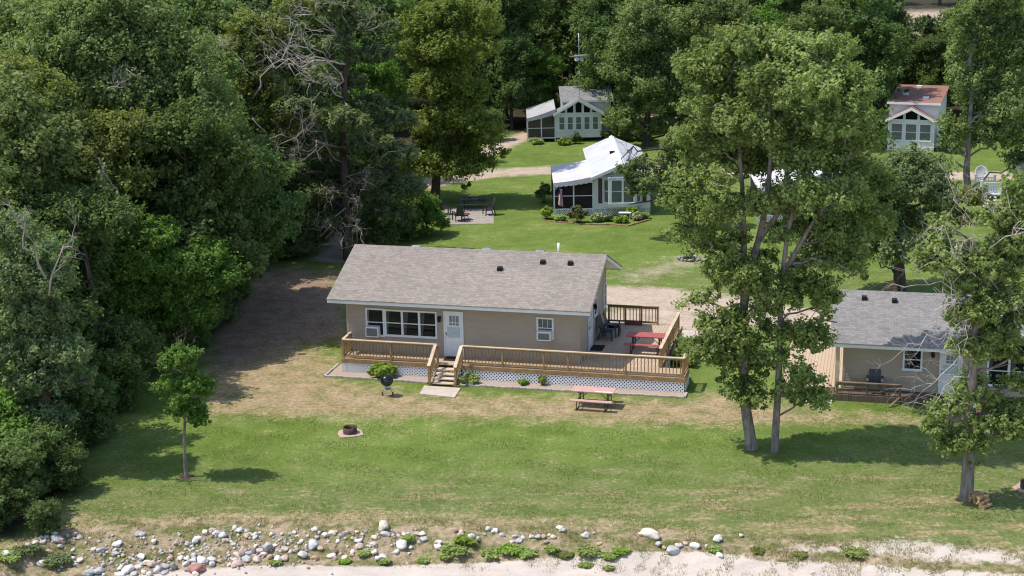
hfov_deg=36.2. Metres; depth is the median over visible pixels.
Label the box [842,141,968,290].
oak tree
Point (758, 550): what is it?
weed clump
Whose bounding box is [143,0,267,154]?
deciduous tree
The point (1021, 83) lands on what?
deciduous tree
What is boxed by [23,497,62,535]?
shrub
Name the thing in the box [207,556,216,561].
shore rock
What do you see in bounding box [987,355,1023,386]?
window
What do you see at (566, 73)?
deciduous tree
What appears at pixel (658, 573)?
bank grass
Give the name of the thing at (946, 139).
shrub
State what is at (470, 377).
leafy plant
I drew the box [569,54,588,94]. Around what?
antenna mast
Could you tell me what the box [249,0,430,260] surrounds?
pine tree
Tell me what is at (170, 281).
maple tree
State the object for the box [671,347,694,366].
leafy plant
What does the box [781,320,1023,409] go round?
wooden deck
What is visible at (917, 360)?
window
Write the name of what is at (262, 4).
pine tree
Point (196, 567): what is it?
shore rock
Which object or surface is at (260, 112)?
birch tree
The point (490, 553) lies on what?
weed clump
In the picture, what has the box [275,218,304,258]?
shrub
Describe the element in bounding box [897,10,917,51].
deciduous tree
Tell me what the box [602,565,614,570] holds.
weed clump
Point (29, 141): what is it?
deciduous tree
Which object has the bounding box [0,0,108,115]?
deciduous tree
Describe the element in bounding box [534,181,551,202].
garden plant
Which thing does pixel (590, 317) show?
door
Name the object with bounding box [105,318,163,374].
shrub
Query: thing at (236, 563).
shore rock
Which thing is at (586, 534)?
shore rock
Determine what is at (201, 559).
shore rock
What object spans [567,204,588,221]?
garden plant
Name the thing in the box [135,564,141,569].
shore rock
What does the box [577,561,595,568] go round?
weed clump
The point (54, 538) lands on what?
shore rock
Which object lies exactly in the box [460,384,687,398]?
brick edging
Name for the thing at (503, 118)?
shrub
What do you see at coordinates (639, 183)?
oak tree
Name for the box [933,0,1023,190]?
oak tree
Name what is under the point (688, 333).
concrete pad
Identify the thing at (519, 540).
shore rock
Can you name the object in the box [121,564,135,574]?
shore rock
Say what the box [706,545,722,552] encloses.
weed clump
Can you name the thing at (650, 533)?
shore rock
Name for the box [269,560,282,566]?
weed clump
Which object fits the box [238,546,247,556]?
shore rock
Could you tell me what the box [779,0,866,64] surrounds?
deciduous tree
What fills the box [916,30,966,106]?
deciduous tree
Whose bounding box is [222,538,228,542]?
shore rock
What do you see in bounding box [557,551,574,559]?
weed clump
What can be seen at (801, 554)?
weed clump
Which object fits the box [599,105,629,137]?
shrub
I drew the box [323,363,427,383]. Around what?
brick edging
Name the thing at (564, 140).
garden plant
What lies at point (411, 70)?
deciduous tree
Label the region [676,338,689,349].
leafy plant
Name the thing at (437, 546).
shore rock
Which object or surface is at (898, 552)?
sand edge grass
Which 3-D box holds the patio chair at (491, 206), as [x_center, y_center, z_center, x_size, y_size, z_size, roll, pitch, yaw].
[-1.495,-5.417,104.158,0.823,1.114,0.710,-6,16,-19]
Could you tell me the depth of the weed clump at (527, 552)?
53.66 m
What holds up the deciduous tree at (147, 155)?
on the ground at (276, 348)
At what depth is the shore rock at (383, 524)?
55.01 m
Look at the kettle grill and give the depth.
68.58 m
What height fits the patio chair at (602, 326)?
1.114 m
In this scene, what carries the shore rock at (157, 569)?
on the ground at (276, 348)
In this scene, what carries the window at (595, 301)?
in the cottage at (448, 301)
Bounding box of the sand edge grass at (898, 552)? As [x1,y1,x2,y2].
[776,530,1023,575]
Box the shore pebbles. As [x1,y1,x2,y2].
[30,524,416,575]
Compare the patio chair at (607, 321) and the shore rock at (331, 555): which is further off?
the patio chair at (607, 321)
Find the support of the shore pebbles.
on the ground at (276, 348)
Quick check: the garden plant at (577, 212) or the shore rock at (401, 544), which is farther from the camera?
the garden plant at (577, 212)
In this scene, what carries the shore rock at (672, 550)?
on the ground at (276, 348)
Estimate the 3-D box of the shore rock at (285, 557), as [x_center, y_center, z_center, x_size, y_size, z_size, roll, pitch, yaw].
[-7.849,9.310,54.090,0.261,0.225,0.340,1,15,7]
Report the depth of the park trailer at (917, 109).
124.01 m
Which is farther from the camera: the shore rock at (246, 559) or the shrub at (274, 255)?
the shrub at (274, 255)
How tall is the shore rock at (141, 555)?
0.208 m
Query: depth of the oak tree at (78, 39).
75.60 m
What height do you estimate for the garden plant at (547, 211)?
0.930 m
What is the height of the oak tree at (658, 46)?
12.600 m
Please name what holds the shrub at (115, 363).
on the ground at (276, 348)
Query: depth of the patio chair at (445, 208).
104.52 m
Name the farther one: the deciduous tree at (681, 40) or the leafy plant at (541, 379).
the deciduous tree at (681, 40)
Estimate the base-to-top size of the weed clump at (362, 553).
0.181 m
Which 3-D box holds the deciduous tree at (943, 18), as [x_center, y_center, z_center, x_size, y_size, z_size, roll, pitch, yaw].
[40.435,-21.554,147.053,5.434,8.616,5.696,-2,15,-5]
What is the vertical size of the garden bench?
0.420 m
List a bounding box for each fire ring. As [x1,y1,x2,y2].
[338,424,362,437]
[1012,478,1023,492]
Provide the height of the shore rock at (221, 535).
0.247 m
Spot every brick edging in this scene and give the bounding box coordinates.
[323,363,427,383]
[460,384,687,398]
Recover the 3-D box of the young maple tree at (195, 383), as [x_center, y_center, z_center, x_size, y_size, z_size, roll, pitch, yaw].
[-12.523,4.126,59.260,2.999,6.812,1.777,-1,15,0]
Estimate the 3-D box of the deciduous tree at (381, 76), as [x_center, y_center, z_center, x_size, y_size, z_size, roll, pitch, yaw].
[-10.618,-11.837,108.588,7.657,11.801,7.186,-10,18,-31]
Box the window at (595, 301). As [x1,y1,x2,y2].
[594,296,597,317]
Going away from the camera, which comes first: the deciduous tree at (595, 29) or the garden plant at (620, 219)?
the garden plant at (620, 219)
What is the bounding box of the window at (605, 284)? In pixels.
[603,281,606,308]
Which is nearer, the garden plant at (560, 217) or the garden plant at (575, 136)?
the garden plant at (560, 217)
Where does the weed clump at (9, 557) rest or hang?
on the ground at (276, 348)
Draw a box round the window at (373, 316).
[365,308,384,336]
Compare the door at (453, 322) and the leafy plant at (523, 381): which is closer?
the leafy plant at (523, 381)
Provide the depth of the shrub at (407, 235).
96.91 m
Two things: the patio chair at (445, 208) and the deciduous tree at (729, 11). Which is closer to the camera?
the patio chair at (445, 208)
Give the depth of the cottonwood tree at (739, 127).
58.93 m
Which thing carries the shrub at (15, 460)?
on the ground at (276, 348)
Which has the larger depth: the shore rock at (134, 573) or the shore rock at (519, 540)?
the shore rock at (519, 540)
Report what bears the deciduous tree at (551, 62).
on the ground at (276, 348)
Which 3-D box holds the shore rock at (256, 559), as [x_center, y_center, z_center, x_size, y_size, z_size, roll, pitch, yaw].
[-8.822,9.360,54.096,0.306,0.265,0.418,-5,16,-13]
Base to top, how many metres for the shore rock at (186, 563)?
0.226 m
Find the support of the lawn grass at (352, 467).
on the ground at (276, 348)
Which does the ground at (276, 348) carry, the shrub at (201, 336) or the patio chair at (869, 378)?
the shrub at (201, 336)
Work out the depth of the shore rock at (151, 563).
53.84 m
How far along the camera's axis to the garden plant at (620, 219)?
101.11 m
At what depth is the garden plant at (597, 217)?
101.57 m
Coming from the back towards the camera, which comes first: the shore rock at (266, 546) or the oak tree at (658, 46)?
the oak tree at (658, 46)
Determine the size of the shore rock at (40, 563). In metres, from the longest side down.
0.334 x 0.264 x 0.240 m
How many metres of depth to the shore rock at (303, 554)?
54.09 m
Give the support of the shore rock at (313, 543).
on the ground at (276, 348)
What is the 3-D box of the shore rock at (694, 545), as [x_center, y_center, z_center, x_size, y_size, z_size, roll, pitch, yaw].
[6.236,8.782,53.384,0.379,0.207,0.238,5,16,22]
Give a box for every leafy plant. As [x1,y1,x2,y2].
[366,361,397,376]
[459,371,479,383]
[518,379,529,384]
[538,374,547,384]
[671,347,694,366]
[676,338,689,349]
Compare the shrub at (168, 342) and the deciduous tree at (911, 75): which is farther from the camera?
the deciduous tree at (911, 75)
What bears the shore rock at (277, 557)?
on the ground at (276, 348)
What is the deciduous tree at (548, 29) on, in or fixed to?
on the ground at (276, 348)
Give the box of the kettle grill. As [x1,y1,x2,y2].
[380,374,392,394]
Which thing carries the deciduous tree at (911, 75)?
on the ground at (276, 348)
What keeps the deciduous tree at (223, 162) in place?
on the ground at (276, 348)
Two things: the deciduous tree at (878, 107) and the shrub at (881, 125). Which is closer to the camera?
the shrub at (881, 125)
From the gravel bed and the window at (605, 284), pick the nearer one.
the gravel bed
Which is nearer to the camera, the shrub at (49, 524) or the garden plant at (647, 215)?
the shrub at (49, 524)
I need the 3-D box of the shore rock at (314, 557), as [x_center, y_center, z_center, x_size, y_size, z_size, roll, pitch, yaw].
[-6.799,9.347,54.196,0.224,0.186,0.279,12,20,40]
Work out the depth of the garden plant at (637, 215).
101.76 m
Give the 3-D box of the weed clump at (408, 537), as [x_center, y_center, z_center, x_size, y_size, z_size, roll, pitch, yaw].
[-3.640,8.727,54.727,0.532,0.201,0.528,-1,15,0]
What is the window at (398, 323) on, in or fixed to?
in the cottage at (448, 301)
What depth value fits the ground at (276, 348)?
61.45 m
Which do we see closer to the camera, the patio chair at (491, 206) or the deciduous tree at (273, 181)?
the deciduous tree at (273, 181)
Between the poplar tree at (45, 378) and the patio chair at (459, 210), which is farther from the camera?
the patio chair at (459, 210)
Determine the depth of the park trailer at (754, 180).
101.59 m
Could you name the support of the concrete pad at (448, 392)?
on the ground at (276, 348)
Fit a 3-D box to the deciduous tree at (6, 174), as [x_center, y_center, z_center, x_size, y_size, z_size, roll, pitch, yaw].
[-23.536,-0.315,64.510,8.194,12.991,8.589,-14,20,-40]
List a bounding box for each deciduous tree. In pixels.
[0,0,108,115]
[0,59,125,324]
[0,157,19,189]
[0,207,104,408]
[91,106,183,277]
[116,23,276,163]
[117,86,284,298]
[128,79,272,249]
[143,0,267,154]
[228,100,301,271]
[265,0,375,99]
[279,59,361,187]
[320,0,421,132]
[324,31,410,195]
[337,0,421,101]
[392,0,421,103]
[450,0,511,108]
[477,0,556,124]
[480,27,542,128]
[502,0,571,88]
[522,37,567,115]
[537,3,588,84]
[542,0,635,83]
[560,0,642,117]
[621,0,708,100]
[678,0,767,116]
[683,0,802,61]
[742,0,798,110]
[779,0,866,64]
[783,0,868,70]
[793,0,809,63]
[821,0,912,106]
[861,60,891,109]
[889,27,930,93]
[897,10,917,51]
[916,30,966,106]
[922,12,953,90]
[931,0,962,31]
[942,0,1010,124]
[945,0,1015,86]
[987,5,1023,120]
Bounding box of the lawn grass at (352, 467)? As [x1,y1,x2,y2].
[4,399,1023,540]
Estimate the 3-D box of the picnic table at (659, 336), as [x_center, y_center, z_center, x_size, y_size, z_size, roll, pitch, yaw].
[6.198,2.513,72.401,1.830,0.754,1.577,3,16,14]
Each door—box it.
[445,313,461,355]
[589,311,591,348]
[940,353,960,393]
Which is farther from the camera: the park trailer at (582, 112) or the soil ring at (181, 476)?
the park trailer at (582, 112)
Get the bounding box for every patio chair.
[437,199,450,214]
[452,205,464,221]
[482,197,496,215]
[596,314,616,340]
[603,310,620,335]
[866,369,882,394]
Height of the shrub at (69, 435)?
2.638 m
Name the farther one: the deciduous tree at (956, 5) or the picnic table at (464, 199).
the deciduous tree at (956, 5)
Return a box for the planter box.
[625,320,641,325]
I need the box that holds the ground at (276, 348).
[0,0,1023,575]
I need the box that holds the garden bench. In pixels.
[619,212,630,218]
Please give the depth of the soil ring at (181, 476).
60.16 m
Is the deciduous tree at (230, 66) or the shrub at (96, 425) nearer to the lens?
the shrub at (96, 425)
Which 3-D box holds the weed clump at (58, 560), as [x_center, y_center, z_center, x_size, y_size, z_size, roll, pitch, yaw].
[-15.625,9.331,53.983,1.132,0.287,1.214,-1,15,0]
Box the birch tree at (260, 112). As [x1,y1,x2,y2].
[203,0,316,180]
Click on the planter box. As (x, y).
(633, 322)
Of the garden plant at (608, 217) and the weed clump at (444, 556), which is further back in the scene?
the garden plant at (608, 217)
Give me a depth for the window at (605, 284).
76.07 m
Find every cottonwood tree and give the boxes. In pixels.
[653,17,813,450]
[749,27,900,452]
[873,143,1023,501]
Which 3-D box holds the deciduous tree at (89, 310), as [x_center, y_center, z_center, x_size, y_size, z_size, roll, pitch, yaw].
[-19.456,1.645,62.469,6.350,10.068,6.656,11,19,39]
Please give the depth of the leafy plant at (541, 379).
69.81 m
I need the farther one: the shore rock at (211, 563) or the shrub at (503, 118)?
the shrub at (503, 118)
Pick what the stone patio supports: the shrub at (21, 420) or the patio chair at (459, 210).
the patio chair at (459, 210)
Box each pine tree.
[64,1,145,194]
[227,4,321,221]
[233,0,320,123]
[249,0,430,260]
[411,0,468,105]
[853,0,907,65]
[907,14,945,84]
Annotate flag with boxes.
[555,187,562,205]
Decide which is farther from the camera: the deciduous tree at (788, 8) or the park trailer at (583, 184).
the deciduous tree at (788, 8)
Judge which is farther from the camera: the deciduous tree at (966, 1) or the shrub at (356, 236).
the deciduous tree at (966, 1)
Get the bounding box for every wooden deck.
[341,304,689,392]
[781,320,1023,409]
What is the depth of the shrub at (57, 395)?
63.48 m
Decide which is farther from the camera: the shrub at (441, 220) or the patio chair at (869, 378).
the shrub at (441, 220)
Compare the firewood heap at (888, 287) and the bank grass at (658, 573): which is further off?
the firewood heap at (888, 287)
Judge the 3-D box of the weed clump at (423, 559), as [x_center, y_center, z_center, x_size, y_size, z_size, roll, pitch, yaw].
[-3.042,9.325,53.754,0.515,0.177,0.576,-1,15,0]
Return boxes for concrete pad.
[420,386,460,397]
[682,330,701,337]
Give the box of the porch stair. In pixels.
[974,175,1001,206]
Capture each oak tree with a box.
[0,0,249,207]
[0,47,161,231]
[116,124,311,244]
[594,0,714,145]
[594,123,715,227]
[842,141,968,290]
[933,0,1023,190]
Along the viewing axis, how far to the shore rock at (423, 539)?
54.58 m
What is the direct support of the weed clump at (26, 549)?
on the ground at (276, 348)
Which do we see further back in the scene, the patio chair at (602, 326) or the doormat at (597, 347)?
the patio chair at (602, 326)
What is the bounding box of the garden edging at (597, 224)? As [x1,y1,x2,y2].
[542,219,649,226]
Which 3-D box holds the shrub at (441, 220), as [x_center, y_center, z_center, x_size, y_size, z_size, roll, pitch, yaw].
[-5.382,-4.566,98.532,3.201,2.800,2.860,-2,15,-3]
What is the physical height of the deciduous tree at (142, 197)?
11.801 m
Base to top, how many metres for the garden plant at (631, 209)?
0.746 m
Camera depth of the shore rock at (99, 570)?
53.32 m
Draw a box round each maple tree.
[81,207,252,366]
[148,321,219,476]
[385,0,511,204]
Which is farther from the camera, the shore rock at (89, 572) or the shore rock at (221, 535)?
the shore rock at (221, 535)
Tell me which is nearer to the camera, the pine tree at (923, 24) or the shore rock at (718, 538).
the shore rock at (718, 538)
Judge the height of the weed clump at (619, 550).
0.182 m
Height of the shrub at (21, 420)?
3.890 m
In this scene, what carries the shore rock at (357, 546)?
on the ground at (276, 348)
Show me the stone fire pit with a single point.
(681, 258)
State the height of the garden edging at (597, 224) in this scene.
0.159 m
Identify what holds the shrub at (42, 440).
on the ground at (276, 348)
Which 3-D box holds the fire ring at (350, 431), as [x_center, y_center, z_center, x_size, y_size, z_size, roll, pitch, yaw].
[-6.654,5.873,64.419,1.040,0.340,0.960,-6,16,-19]
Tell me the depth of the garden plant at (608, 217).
101.63 m
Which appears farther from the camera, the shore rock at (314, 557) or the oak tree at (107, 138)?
the oak tree at (107, 138)
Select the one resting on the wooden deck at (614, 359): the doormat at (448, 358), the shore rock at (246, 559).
the doormat at (448, 358)
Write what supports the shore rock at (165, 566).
on the ground at (276, 348)
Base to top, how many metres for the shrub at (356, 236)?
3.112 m
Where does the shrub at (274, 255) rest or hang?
on the ground at (276, 348)
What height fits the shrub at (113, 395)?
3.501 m
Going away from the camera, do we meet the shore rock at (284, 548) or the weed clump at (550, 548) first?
the weed clump at (550, 548)
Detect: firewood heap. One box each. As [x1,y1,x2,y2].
[883,280,897,291]
[969,491,991,508]
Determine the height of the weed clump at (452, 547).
0.332 m
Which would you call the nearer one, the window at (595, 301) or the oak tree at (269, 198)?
the window at (595, 301)
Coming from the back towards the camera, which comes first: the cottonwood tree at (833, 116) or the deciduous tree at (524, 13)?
the deciduous tree at (524, 13)
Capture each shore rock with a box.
[36,560,45,566]
[50,535,59,542]
[82,569,94,575]
[94,566,103,574]
[96,547,105,552]
[112,540,121,546]
[115,571,124,575]
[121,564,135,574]
[130,571,137,575]
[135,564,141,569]
[137,553,144,559]
[147,560,158,566]
[153,565,162,573]
[161,563,169,569]
[170,563,178,569]
[182,560,189,566]
[187,563,202,572]
[192,537,199,542]
[197,556,206,563]
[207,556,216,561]
[209,561,214,566]
[218,532,226,538]
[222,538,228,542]
[231,560,242,567]
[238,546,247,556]
[241,556,251,562]
[243,532,249,538]
[252,555,260,562]
[256,548,263,552]
[262,542,272,551]
[274,555,281,560]
[281,546,288,551]
[281,554,288,560]
[298,551,307,557]
[308,539,317,549]
[311,555,318,560]
[327,553,335,557]
[328,530,335,534]
[354,543,364,549]
[378,520,388,531]
[380,531,390,535]
[396,539,406,549]
[420,537,427,541]
[434,544,441,549]
[516,537,522,542]
[581,531,589,537]
[640,528,659,539]
[666,545,679,554]
[690,542,699,548]
[713,534,722,541]
[715,552,723,557]
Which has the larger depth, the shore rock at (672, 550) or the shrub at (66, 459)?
the shrub at (66, 459)
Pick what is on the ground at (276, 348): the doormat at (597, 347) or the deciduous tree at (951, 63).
the deciduous tree at (951, 63)
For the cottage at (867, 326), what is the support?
on the ground at (276, 348)
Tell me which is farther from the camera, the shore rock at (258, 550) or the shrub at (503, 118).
the shrub at (503, 118)
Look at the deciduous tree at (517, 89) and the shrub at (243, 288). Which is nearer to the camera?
the shrub at (243, 288)
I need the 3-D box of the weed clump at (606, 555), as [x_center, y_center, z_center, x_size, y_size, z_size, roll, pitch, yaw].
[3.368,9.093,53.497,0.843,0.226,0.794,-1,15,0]
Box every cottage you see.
[326,243,622,367]
[830,289,1023,397]
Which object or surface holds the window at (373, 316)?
in the cottage at (448, 301)
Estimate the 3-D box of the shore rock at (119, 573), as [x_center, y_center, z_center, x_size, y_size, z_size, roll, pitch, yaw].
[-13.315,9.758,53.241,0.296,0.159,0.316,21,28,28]
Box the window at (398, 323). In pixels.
[384,309,437,338]
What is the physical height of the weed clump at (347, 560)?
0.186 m
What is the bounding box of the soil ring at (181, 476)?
[179,473,193,478]
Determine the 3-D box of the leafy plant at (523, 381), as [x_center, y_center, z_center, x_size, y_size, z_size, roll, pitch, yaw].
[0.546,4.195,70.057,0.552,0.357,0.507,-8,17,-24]
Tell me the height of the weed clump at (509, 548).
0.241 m
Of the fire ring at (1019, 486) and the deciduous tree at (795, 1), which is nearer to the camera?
the fire ring at (1019, 486)
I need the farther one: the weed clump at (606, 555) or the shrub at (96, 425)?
the shrub at (96, 425)
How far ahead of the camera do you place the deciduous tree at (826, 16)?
123.48 m
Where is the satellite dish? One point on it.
(980, 170)
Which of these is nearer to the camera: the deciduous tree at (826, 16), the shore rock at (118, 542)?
the shore rock at (118, 542)
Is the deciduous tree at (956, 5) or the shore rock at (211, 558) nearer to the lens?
the shore rock at (211, 558)
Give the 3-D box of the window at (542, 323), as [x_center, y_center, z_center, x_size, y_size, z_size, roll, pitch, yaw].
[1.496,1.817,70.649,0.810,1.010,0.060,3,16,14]
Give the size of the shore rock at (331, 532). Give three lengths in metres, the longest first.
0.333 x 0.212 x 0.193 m
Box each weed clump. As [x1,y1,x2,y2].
[0,546,22,562]
[11,541,44,556]
[42,552,76,567]
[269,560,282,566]
[338,557,351,564]
[357,550,370,556]
[377,557,390,563]
[401,534,414,541]
[416,556,429,563]
[439,553,452,559]
[440,539,472,555]
[454,531,478,544]
[479,547,498,559]
[496,541,525,554]
[514,547,539,558]
[543,544,559,552]
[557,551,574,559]
[576,543,600,557]
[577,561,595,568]
[599,549,621,560]
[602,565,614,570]
[612,546,630,554]
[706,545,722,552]
[750,546,765,554]
[792,551,807,558]
[842,546,868,558]
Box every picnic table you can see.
[460,197,487,209]
[569,385,617,412]
[624,331,665,354]
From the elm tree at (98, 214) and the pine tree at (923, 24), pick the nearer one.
the elm tree at (98, 214)
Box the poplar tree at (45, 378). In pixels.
[0,202,103,446]
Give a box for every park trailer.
[526,85,613,141]
[551,135,653,215]
[750,168,839,221]
[864,84,948,151]
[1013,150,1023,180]
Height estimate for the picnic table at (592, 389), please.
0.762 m
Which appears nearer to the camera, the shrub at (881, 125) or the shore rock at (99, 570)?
the shore rock at (99, 570)
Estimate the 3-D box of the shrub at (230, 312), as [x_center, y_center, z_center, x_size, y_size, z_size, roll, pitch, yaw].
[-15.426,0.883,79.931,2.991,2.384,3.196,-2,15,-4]
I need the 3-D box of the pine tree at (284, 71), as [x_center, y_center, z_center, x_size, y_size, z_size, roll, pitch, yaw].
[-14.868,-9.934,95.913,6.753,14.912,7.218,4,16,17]
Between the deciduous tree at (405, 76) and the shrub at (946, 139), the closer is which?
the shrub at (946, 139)
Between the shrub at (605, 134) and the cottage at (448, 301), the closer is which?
the cottage at (448, 301)
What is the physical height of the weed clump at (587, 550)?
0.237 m
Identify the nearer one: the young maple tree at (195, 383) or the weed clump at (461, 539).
the weed clump at (461, 539)
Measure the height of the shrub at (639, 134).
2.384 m
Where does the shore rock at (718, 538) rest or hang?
on the ground at (276, 348)
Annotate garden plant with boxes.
[529,137,543,143]
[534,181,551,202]
[539,205,553,218]
[553,214,566,220]
[556,136,571,144]
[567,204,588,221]
[569,130,582,143]
[589,212,605,221]
[604,213,613,220]
[612,215,628,222]
[625,206,638,214]
[631,211,644,219]
[642,211,649,218]
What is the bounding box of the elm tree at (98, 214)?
[4,175,172,363]
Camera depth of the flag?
102.62 m
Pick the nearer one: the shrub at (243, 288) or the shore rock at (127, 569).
the shore rock at (127, 569)
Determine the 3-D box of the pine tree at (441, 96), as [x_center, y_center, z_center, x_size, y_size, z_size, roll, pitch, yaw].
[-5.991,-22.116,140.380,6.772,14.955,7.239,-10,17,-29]
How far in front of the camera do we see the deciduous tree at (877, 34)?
124.96 m
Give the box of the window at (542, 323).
[536,317,553,339]
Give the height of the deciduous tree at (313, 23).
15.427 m
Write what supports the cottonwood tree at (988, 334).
on the ground at (276, 348)
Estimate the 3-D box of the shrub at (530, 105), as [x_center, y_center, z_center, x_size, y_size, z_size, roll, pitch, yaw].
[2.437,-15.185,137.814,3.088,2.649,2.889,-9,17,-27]
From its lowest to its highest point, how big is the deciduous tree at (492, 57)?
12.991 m
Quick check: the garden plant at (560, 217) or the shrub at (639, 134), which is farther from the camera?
the shrub at (639, 134)
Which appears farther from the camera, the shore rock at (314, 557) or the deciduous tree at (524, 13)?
the deciduous tree at (524, 13)
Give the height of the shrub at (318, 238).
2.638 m
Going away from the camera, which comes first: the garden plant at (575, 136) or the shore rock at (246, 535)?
the shore rock at (246, 535)
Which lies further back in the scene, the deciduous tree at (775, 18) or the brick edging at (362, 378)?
the deciduous tree at (775, 18)
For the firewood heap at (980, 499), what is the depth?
56.03 m
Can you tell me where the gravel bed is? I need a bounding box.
[328,364,683,395]
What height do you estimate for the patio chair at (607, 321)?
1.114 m
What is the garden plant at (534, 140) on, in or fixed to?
on the ground at (276, 348)
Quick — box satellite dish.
[975,166,987,179]
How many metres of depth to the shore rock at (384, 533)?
54.78 m
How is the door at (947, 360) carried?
in the cottage at (867, 326)
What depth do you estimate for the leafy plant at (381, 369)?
71.17 m
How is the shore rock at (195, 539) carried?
on the ground at (276, 348)
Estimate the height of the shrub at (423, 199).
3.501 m
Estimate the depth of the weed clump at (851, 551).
52.52 m
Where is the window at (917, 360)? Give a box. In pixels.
[902,350,922,371]
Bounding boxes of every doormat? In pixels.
[443,356,455,360]
[590,345,605,350]
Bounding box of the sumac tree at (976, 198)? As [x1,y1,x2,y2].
[895,183,1000,244]
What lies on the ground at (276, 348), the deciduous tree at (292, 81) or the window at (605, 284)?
the deciduous tree at (292, 81)
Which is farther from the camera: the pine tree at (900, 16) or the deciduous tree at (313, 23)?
the pine tree at (900, 16)
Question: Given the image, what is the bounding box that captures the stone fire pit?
[676,254,700,261]
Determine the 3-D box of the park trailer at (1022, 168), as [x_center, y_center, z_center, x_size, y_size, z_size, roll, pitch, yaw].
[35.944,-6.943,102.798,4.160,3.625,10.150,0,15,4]
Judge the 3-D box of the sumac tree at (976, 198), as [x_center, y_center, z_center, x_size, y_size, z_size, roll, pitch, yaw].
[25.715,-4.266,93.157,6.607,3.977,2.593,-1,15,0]
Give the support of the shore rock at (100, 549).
on the ground at (276, 348)
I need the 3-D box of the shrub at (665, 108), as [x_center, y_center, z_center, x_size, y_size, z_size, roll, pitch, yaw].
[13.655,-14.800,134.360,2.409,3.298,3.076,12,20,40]
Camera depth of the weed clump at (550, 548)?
53.79 m
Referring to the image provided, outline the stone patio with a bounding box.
[444,208,493,224]
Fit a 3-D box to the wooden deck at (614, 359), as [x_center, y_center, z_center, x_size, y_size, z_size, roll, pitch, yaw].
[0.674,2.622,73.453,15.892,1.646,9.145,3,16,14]
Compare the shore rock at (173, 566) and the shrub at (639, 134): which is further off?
the shrub at (639, 134)
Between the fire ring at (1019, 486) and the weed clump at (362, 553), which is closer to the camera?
the weed clump at (362, 553)
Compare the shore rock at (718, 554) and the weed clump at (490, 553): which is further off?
the weed clump at (490, 553)
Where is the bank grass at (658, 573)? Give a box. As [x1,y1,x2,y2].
[0,514,942,575]
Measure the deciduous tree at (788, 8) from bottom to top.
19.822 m
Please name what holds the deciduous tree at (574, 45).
on the ground at (276, 348)
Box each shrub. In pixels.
[0,371,70,415]
[0,384,39,441]
[0,434,49,532]
[2,422,67,498]
[23,413,87,460]
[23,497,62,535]
[45,438,91,492]
[55,373,122,444]
[64,339,119,416]
[84,343,149,409]
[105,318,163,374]
[144,310,189,359]
[178,298,221,347]
[200,289,241,323]
[227,259,258,297]
[251,241,285,266]
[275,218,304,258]
[304,207,335,248]
[350,197,393,241]
[381,194,423,239]
[397,189,441,232]
[410,193,451,236]
[484,107,507,136]
[526,101,546,107]
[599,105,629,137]
[622,117,652,139]
[655,103,680,129]
[866,106,887,144]
[935,130,964,153]
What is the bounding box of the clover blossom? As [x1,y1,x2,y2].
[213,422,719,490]
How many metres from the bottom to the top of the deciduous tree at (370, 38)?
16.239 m
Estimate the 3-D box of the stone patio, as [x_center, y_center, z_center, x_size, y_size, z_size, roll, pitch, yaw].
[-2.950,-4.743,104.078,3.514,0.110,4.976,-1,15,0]
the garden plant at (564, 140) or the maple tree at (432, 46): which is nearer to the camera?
the maple tree at (432, 46)

